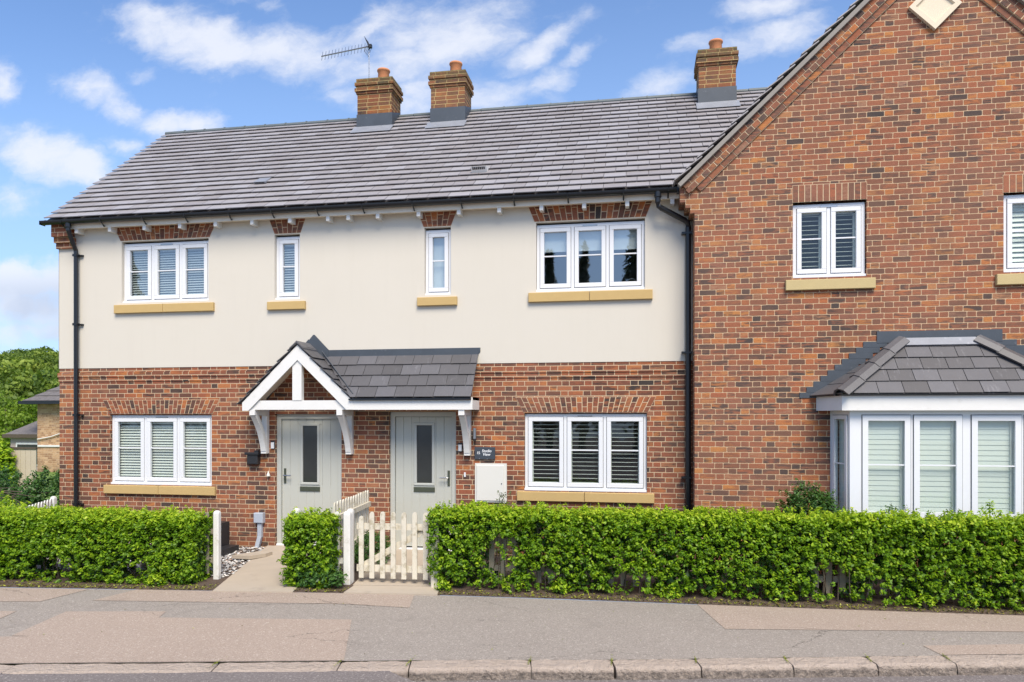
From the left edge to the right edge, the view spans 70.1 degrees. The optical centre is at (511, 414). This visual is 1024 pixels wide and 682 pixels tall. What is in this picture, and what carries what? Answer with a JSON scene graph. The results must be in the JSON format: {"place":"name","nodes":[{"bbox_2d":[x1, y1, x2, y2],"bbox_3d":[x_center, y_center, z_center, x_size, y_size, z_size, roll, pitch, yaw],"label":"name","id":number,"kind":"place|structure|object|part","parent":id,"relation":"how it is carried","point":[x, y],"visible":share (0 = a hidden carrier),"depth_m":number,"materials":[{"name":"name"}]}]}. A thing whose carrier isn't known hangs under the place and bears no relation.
{"place":"outdoors","nodes":[
{"label":"outdoors","id":0,"kind":"place"},
{"bbox_2d":[212,545,320,592],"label":"path","id":1,"kind":"structure","parent":0,"point":[258,575],"depth_m":9.70,"materials":[{"name":"concrete"}]},
{"bbox_2d":[344,549,449,595],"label":"path","id":2,"kind":"structure","parent":0,"point":[398,585],"depth_m":9.32,"materials":[{"name":"concrete"}]},
{"bbox_2d":[354,530,390,564],"bbox_3d":[-2.011,1.894,10.418,0.551,0.543,1.134,0,0,10],"label":"shrub","id":3,"kind":"object","parent":2,"relation":"on","point":[366,549],"visible":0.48,"depth_m":10.24,"materials":[{"name":"green plant"}]},
{"bbox_2d":[0,0,855,608],"label":"sky","id":4,"kind":"structure","parent":0,"point":[86,86],"materials":[{"name":"blue"}]},
{"bbox_2d":[0,472,1021,664],"bbox_3d":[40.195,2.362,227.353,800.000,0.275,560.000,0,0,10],"label":"ground","id":5,"kind":"structure","parent":0,"point":[51,474],"depth_m":7.40,"materials":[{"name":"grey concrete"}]},
{"bbox_2d":[0,424,11,446],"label":"tree","id":6,"kind":"object","parent":5,"relation":"on","point":[4,431],"visible":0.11,"depth_m":37.41,"materials":[{"name":"green plant"}]},
{"bbox_2d":[0,390,36,444],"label":"tree","id":7,"kind":"object","parent":5,"relation":"on","point":[23,415],"visible":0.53,"depth_m":42.06,"materials":[{"name":"green plant"}]},
{"bbox_2d":[2,421,36,446],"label":"annexe","id":8,"kind":"structure","parent":5,"relation":"on","point":[25,436],"depth_m":28.97,"materials":[{"name":"grey tile"}]},
{"bbox_2d":[16,443,36,446],"bbox_3d":[-19.142,1.550,28.922,1.170,0.900,0.058,0,0,10],"label":"window","id":9,"kind":"structure","parent":8,"relation":"in","point":[17,444],"depth_m":28.91,"materials":[{"name":"white paint"}]},
{"bbox_2d":[2,447,37,488],"bbox_3d":[-15.713,1.555,20.949,4.760,1.290,0.070,0,0,10],"label":"board fence","id":10,"kind":"object","parent":5,"relation":"on","point":[26,462],"visible":0.4,"depth_m":20.58,"materials":[{"name":"beige wood"}]},
{"bbox_2d":[0,487,42,506],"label":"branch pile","id":11,"kind":"object","parent":5,"relation":"on","point":[8,493],"visible":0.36,"depth_m":13.28,"materials":[{"name":"green plant"}]},
{"bbox_2d":[0,465,47,505],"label":"shrub","id":12,"kind":"object","parent":5,"relation":"on","point":[4,482],"visible":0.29,"depth_m":14.28,"materials":[{"name":"green plant"}]},
{"bbox_2d":[15,465,59,505],"bbox_3d":[-8.733,1.626,13.820,1.309,1.397,1.209,0,0,10],"label":"shrub","id":13,"kind":"object","parent":5,"relation":"on","point":[35,485],"visible":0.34,"depth_m":13.57,"materials":[{"name":"green plant"}]},
{"bbox_2d":[18,385,59,471],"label":"neighbour house","id":14,"kind":"structure","parent":5,"relation":"on","point":[47,402],"depth_m":28.44,"materials":[{"name":"beige brick"}]},
{"bbox_2d":[343,511,351,584],"bbox_3d":[-2.116,1.789,9.401,0.092,1.102,0.092,0,0,10],"label":"gate post","id":15,"kind":"object","parent":5,"relation":"on","point":[347,542],"visible":0.89,"depth_m":9.36,"materials":[{"name":"white wood"}]},
{"bbox_2d":[39,38,766,559],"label":"house","id":16,"kind":"structure","parent":5,"relation":"on","point":[383,302],"depth_m":11.63,"materials":[{"name":"paint"}]},
{"bbox_2d":[103,415,215,495],"bbox_3d":[-5.810,0.657,12.128,2.035,1.305,0.215,0,0,10],"label":"window","id":17,"kind":"structure","parent":16,"relation":"in","point":[194,481],"depth_m":12.15,"materials":[{"name":"white plastic"}]},
{"bbox_2d":[114,241,214,313],"bbox_3d":[-5.724,-2.275,12.109,1.810,1.170,0.223,0,0,10],"label":"window","id":18,"kind":"structure","parent":16,"relation":"in","point":[181,248],"depth_m":12.12,"materials":[{"name":"white plastic"}]},
{"bbox_2d":[244,450,261,463],"bbox_3d":[-4.160,0.680,11.722,0.235,0.220,0.119,0,0,10],"label":"post box","id":19,"kind":"object","parent":16,"relation":"attached to","point":[253,457],"visible":1,"depth_m":11.68,"materials":[{"name":"black metal"}]},
{"bbox_2d":[254,512,264,547],"bbox_3d":[-4.055,1.868,11.719,0.157,0.597,0.089,0,0,10],"label":"cable box","id":20,"kind":"object","parent":16,"relation":"attached to","point":[259,518],"visible":0.94,"depth_m":11.69,"materials":[{"name":"grey plastic"}]},
{"bbox_2d":[271,440,274,448],"bbox_3d":[-3.840,0.480,11.712,0.068,0.140,0.027,0,0,10],"label":"doorbell","id":21,"kind":"object","parent":16,"relation":"attached to","point":[272,444],"visible":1,"depth_m":11.70,"materials":[{"name":"white plastic"}]},
{"bbox_2d":[267,236,305,309],"bbox_3d":[-3.585,-2.270,11.731,0.645,1.180,0.223,0,0,10],"label":"window","id":22,"kind":"structure","parent":16,"relation":"in","point":[281,241],"depth_m":11.73,"materials":[{"name":"white plastic"}]},
{"bbox_2d":[276,414,341,545],"bbox_3d":[-3.232,1.045,11.700,1.120,2.110,0.160,0,0,10],"label":"door","id":23,"kind":"structure","parent":16,"relation":"in","point":[309,446],"depth_m":11.71,"materials":[{"name":"grey wood"}]},
{"bbox_2d":[321,36,371,77],"bbox_3d":[-3.314,-6.801,14.630,1.063,1.402,0.207,0,0,10],"label":"television aerial","id":24,"kind":"object","parent":16,"relation":"attached to","point":[369,46],"visible":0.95,"depth_m":14.58,"materials":[{"name":"metal"}]},
{"bbox_2d":[390,412,455,550],"bbox_3d":[-1.374,1.028,11.372,1.065,2.145,0.160,0,0,10],"label":"door","id":25,"kind":"structure","parent":16,"relation":"in","point":[422,444],"depth_m":11.38,"materials":[{"name":"grey wood"}]},
{"bbox_2d":[417,230,456,305],"bbox_3d":[-1.136,-2.270,11.295,0.630,1.180,0.217,0,0,10],"label":"window","id":26,"kind":"structure","parent":16,"relation":"in","point":[438,242],"depth_m":11.31,"materials":[{"name":"white plastic"}]},
{"bbox_2d":[458,443,462,451],"bbox_3d":[-0.792,0.495,11.173,0.068,0.140,0.027,0,0,10],"label":"doorbell","id":27,"kind":"object","parent":16,"relation":"attached to","point":[460,447],"visible":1,"depth_m":11.16,"materials":[{"name":"white plastic"}]},
{"bbox_2d":[473,428,476,440],"bbox_3d":[-0.565,0.296,11.104,0.052,0.192,0.084,0,0,10],"label":"wall lamp","id":28,"kind":"object","parent":16,"relation":"attached to","point":[474,435],"visible":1,"depth_m":11.07,"materials":[{"name":"metal"}]},
{"bbox_2d":[475,447,494,458],"bbox_3d":[-0.411,0.582,11.103,0.318,0.188,0.033,0,0,10],"label":"house sign","id":29,"kind":"object","parent":16,"relation":"attached to","point":[484,452],"visible":1,"depth_m":11.09,"materials":[{"name":"stone"}]},
{"bbox_2d":[475,463,506,502],"bbox_3d":[-0.321,1.030,11.079,0.490,0.590,0.049,0,0,10],"label":"meter cupboard","id":30,"kind":"object","parent":16,"relation":"attached to","point":[490,479],"visible":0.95,"depth_m":11.06,"materials":[{"name":"white plastic"}]},
{"bbox_3d":[-0.333,1.032,11.065,0.418,0.535,0.019,0,0,10],"label":"cupboard door","id":31,"kind":"part","parent":30,"relation":"part of","materials":[{"name":"white plastic"}]},
{"bbox_2d":[517,414,653,503],"bbox_3d":[1.093,0.637,10.923,2.030,1.305,0.244,0,0,10],"label":"window","id":32,"kind":"structure","parent":16,"relation":"in","point":[565,483],"depth_m":10.88,"materials":[{"name":"white plastic"}]},
{"bbox_2d":[528,221,652,302],"bbox_3d":[1.164,-2.275,10.891,1.830,1.170,0.223,0,0,10],"label":"window","id":33,"kind":"structure","parent":16,"relation":"in","point":[607,237],"depth_m":10.89,"materials":[{"name":"white plastic"}]},
{"bbox_2d":[673,0,1023,580],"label":"gabled house","id":34,"kind":"structure","parent":5,"relation":"on","point":[850,182],"depth_m":9.73,"materials":[{"name":"brick"}]},
{"bbox_2d":[785,202,875,290],"bbox_3d":[4.299,-2.277,9.929,1.140,1.175,0.244,0,0,10],"label":"window","id":35,"kind":"structure","parent":34,"relation":"in","point":[827,213],"depth_m":9.90,"materials":[{"name":"white plastic"}]},
{"bbox_2d":[799,329,1023,580],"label":"bay window","id":36,"kind":"structure","parent":34,"relation":"in","point":[941,412],"depth_m":9.27,"materials":[{"name":"plastic"}]},
{"bbox_2d":[995,195,1023,285],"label":"window","id":37,"kind":"structure","parent":34,"relation":"in","point":[1013,204],"depth_m":9.52,"materials":[{"name":"white plastic"}]},
{"bbox_2d":[0,588,1023,663],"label":"pavement","id":38,"kind":"structure","parent":0,"point":[465,628],"depth_m":7.42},
{"bbox_2d":[0,611,15,617],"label":"pavement patch","id":39,"kind":"object","parent":38,"relation":"on","point":[4,613],"visible":1,"depth_m":8.07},
{"bbox_2d":[0,588,87,600],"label":"pavement patch","id":40,"kind":"object","parent":38,"relation":"on","point":[24,594],"visible":1,"depth_m":8.98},
{"bbox_2d":[0,611,351,662],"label":"pavement patch","id":41,"kind":"object","parent":38,"relation":"on","point":[122,636],"visible":1,"depth_m":7.14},
{"bbox_2d":[96,589,413,607],"bbox_3d":[-3.044,2.196,8.781,3.815,0.001,0.599,0,0,5],"label":"pavement patch","id":42,"kind":"object","parent":38,"relation":"on","point":[267,597],"visible":1,"depth_m":8.78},
{"bbox_2d":[207,653,949,668],"bbox_3d":[1.107,2.192,6.525,7.521,0.020,0.385,0,0,-1],"label":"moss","id":43,"kind":"object","parent":38,"relation":"on","point":[784,657],"visible":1,"depth_m":6.52,"materials":[{"name":"green plant"}]},
{"bbox_2d":[697,604,1023,631],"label":"pavement patch","id":44,"kind":"object","parent":38,"relation":"on","point":[738,617],"visible":1,"depth_m":7.80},
{"bbox_2d":[923,644,1023,654],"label":"pavement patch","id":45,"kind":"object","parent":38,"relation":"on","point":[981,649],"visible":1,"depth_m":6.84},
{"bbox_2d":[0,541,1023,615],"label":"garden soil","id":46,"kind":"structure","parent":0,"point":[878,598],"depth_m":8.90,"materials":[{"name":"brown soil"}]},
{"bbox_2d":[0,491,30,508],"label":"shrub","id":47,"kind":"object","parent":46,"relation":"on","point":[8,503],"visible":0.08,"depth_m":11.88,"materials":[{"name":"green plant"}]},
{"bbox_2d":[9,496,56,547],"bbox_3d":[-7.534,1.824,11.379,0.095,0.912,1.955,0,0,-11],"label":"picket fence","id":48,"kind":"object","parent":46,"relation":"on","point":[53,500],"visible":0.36,"depth_m":12.14,"materials":[{"name":"white wood"}]},
{"bbox_2d":[0,502,213,585],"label":"hedge","id":49,"kind":"object","parent":46,"relation":"on","point":[175,535],"visible":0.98,"depth_m":9.48,"materials":[{"name":"green plant"}]},
{"bbox_2d":[32,510,220,578],"bbox_3d":[-5.770,1.794,9.970,3.837,1.052,0.088,0,0,9],"label":"picket fence","id":50,"kind":"object","parent":46,"relation":"on","point":[215,530],"visible":0.2,"depth_m":9.67,"materials":[{"name":"white wood"}]},
{"bbox_2d":[37,542,264,576],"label":"gravel","id":51,"kind":"structure","parent":46,"relation":"on","point":[224,559],"depth_m":10.58,"materials":[{"name":"grey gravel"}]},
{"bbox_2d":[211,521,238,555],"bbox_3d":[-4.543,1.905,11.292,0.440,0.450,0.500,0,0,10],"label":"planter","id":52,"kind":"object","parent":51,"relation":"on","point":[227,548],"visible":0.36,"depth_m":11.36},
{"bbox_2d":[232,551,271,558],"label":"stepping stone","id":53,"kind":"object","parent":51,"relation":"on","point":[256,554],"visible":1,"depth_m":10.83,"materials":[{"name":"stone"}]},
{"bbox_2d":[145,573,166,586],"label":"weed","id":54,"kind":"object","parent":46,"relation":"on","point":[153,580],"visible":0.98,"depth_m":9.29,"materials":[{"name":"green plant"}]},
{"bbox_2d":[276,506,342,588],"bbox_3d":[-2.572,1.701,9.388,0.753,1.041,0.597,0,0,10],"label":"hedge","id":55,"kind":"object","parent":46,"relation":"on","point":[320,528],"visible":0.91,"depth_m":9.22,"materials":[{"name":"green plant"}]},
{"bbox_2d":[293,562,347,587],"bbox_3d":[-2.415,2.014,9.248,0.748,0.351,0.376,0,0,10],"label":"shrub","id":56,"kind":"object","parent":46,"relation":"on","point":[335,579],"visible":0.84,"depth_m":9.15,"materials":[{"name":"green plant"}]},
{"bbox_2d":[293,508,353,582],"bbox_3d":[-2.456,1.759,9.514,0.800,1.082,0.090,0,0,4],"label":"picket fence","id":57,"kind":"object","parent":46,"relation":"on","point":[297,511],"visible":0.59,"depth_m":9.49,"materials":[{"name":"white wood"}]},
{"bbox_2d":[333,490,370,569],"bbox_3d":[-2.238,1.615,10.349,0.056,0.950,1.635,0,0,5],"label":"picket fence","id":58,"kind":"object","parent":46,"relation":"on","point":[359,504],"visible":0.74,"depth_m":10.50,"materials":[{"name":"white wood"}]},
{"bbox_2d":[431,519,439,587],"bbox_3d":[-0.968,1.809,9.229,0.100,1.062,0.100,0,0,10],"label":"gate post","id":59,"kind":"object","parent":46,"relation":"on","point":[433,581],"visible":0.22,"depth_m":9.18,"materials":[{"name":"white wood"}]},
{"bbox_2d":[357,512,429,579],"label":"picket gate","id":60,"kind":"structure","parent":59,"relation":"attached to","point":[393,568],"depth_m":9.38,"materials":[{"name":"white wood"}]},
{"bbox_2d":[434,578,452,591],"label":"weed","id":61,"kind":"object","parent":46,"relation":"on","point":[442,584],"visible":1,"depth_m":9.03,"materials":[{"name":"green plant"}]},
{"bbox_2d":[493,489,514,564],"bbox_3d":[-0.134,1.607,10.445,0.504,1.102,0.533,0,0,10],"label":"shrub","id":62,"kind":"object","parent":46,"relation":"on","point":[498,549],"visible":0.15,"depth_m":10.45,"materials":[{"name":"green plant"}]},
{"bbox_2d":[0,578,1023,613],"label":"leaf litter","id":63,"kind":"object","parent":46,"relation":"on","point":[480,591],"visible":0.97,"depth_m":8.73,"materials":[{"name":"brown plant"}]},
{"bbox_2d":[501,576,524,594],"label":"weed","id":64,"kind":"object","parent":46,"relation":"on","point":[505,587],"visible":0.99,"depth_m":8.93,"materials":[{"name":"green plant"}]},
{"bbox_2d":[551,580,571,593],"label":"weed","id":65,"kind":"object","parent":46,"relation":"on","point":[561,588],"visible":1,"depth_m":8.85,"materials":[{"name":"green plant"}]},
{"bbox_2d":[660,586,681,599],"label":"weed","id":66,"kind":"object","parent":46,"relation":"on","point":[673,591],"visible":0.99,"depth_m":8.64,"materials":[{"name":"green plant"}]},
{"bbox_2d":[425,499,1023,610],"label":"hedge","id":67,"kind":"object","parent":46,"relation":"on","point":[694,525],"visible":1,"depth_m":8.59,"materials":[{"name":"green plant"}]},
{"bbox_2d":[443,522,1023,599],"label":"picket fence","id":68,"kind":"object","parent":46,"relation":"on","point":[843,579],"visible":0.13,"depth_m":8.90,"materials":[{"name":"brown wood"}]},
{"bbox_2d":[761,579,795,601],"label":"weed","id":69,"kind":"object","parent":46,"relation":"on","point":[780,594],"visible":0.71,"depth_m":8.47,"materials":[{"name":"green plant"}]},
{"bbox_2d":[766,478,848,585],"bbox_3d":[3.797,1.483,9.360,1.237,1.330,0.845,0,0,10],"label":"shrub","id":70,"kind":"object","parent":46,"relation":"on","point":[815,499],"visible":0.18,"depth_m":9.29,"materials":[{"name":"green plant"}]},
{"bbox_2d":[880,503,898,592],"bbox_3d":[4.549,1.605,8.799,0.201,1.090,0.262,0,0,-11],"label":"rose stem","id":71,"kind":"object","parent":46,"relation":"on","point":[891,508],"visible":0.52,"depth_m":8.76,"materials":[{"name":"green plant"}]},
{"bbox_2d":[915,594,937,608],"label":"weed","id":72,"kind":"object","parent":46,"relation":"on","point":[925,602],"visible":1,"depth_m":8.20,"materials":[{"name":"green plant"}]},
{"bbox_2d":[0,671,1023,681],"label":"road","id":73,"kind":"structure","parent":0,"point":[355,676],"depth_m":6.25,"materials":[{"name":"grey asphalt"}]},
{"bbox_2d":[0,665,14,673],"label":"kerb stone","id":74,"kind":"object","parent":73,"relation":"on","point":[3,668],"visible":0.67,"depth_m":6.40,"materials":[{"name":"stone"}]},
{"bbox_2d":[2,663,217,673],"bbox_3d":[-3.498,2.312,6.363,1.774,0.216,0.234,0,0,-1],"label":"kerb stone","id":75,"kind":"object","parent":73,"relation":"on","point":[106,668],"visible":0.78,"depth_m":6.36,"materials":[{"name":"stone"}]},
{"bbox_2d":[212,661,340,672],"bbox_3d":[-2.064,2.312,6.398,1.070,0.217,0.234,0,0,-1],"label":"kerb stone","id":76,"kind":"object","parent":73,"relation":"on","point":[280,667],"visible":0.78,"depth_m":6.39,"materials":[{"name":"stone"}]},
{"bbox_2d":[338,661,409,677],"bbox_3d":[-1.213,2.312,6.420,0.610,0.217,0.232,0,0,-1],"label":"kerb stone","id":77,"kind":"object","parent":73,"relation":"on","point":[400,668],"visible":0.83,"depth_m":6.41,"materials":[{"name":"stone"}]},
{"bbox_2d":[409,659,530,680],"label":"kerb stone","id":78,"kind":"object","parent":73,"relation":"on","point":[458,670],"visible":0.96,"depth_m":6.36,"materials":[{"name":"stone"}]},
{"bbox_2d":[531,659,613,679],"bbox_3d":[0.530,2.309,6.451,0.718,0.222,0.232,0,0,1],"label":"kerb stone","id":79,"kind":"object","parent":73,"relation":"on","point":[560,669],"visible":0.88,"depth_m":6.36,"materials":[{"name":"stone"}]},
{"bbox_2d":[612,659,700,679],"bbox_3d":[1.279,2.309,6.461,0.745,0.222,0.234,0,0,-2],"label":"kerb stone","id":80,"kind":"object","parent":73,"relation":"on","point":[649,669],"visible":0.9,"depth_m":6.38,"materials":[{"name":"stone"}]},
{"bbox_2d":[696,658,793,678],"bbox_3d":[2.066,2.308,6.490,0.806,0.223,0.234,0,0,-2],"label":"kerb stone","id":81,"kind":"object","parent":73,"relation":"on","point":[729,668],"visible":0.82,"depth_m":6.41,"materials":[{"name":"stone"}]},
{"bbox_2d":[786,656,877,677],"bbox_3d":[2.853,2.308,6.520,0.745,0.223,0.232,0,0,-2],"label":"kerb stone","id":82,"kind":"object","parent":73,"relation":"on","point":[813,667],"visible":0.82,"depth_m":6.43,"materials":[{"name":"stone"}]},
{"bbox_2d":[867,655,956,675],"bbox_3d":[3.589,2.308,6.548,0.704,0.223,0.232,0,0,-2],"label":"kerb stone","id":83,"kind":"object","parent":73,"relation":"on","point":[936,665],"visible":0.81,"depth_m":6.46,"materials":[{"name":"stone"}]},
{"bbox_2d":[945,654,1023,675],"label":"kerb stone","id":84,"kind":"object","parent":73,"relation":"on","point":[970,665],"visible":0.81,"depth_m":6.49,"materials":[{"name":"stone"}]},
{"bbox_2d":[978,499,995,516],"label":"rose stem","id":85,"kind":"object","parent":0,"point":[990,508],"visible":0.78,"depth_m":8.58,"materials":[{"name":"green plant"}]},
{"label":"hill","id":86,"kind":"structure","parent":0,"visible":0},
{"bbox_2d":[0,345,59,427],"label":"woodland","id":87,"kind":"object","parent":86,"relation":"on","point":[25,377],"visible":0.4,"depth_m":48.18,"materials":[{"name":"green plant"}]},
{"bbox_2d":[7,351,58,366],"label":"tree","id":88,"kind":"object","parent":86,"relation":"on","point":[23,355],"visible":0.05,"depth_m":77.15,"materials":[{"name":"green plant"}]},
{"bbox_2d":[34,353,58,370],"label":"tree","id":89,"kind":"object","parent":86,"relation":"on","point":[54,361],"visible":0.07,"depth_m":73.39,"materials":[{"name":"green plant"}]}
]}

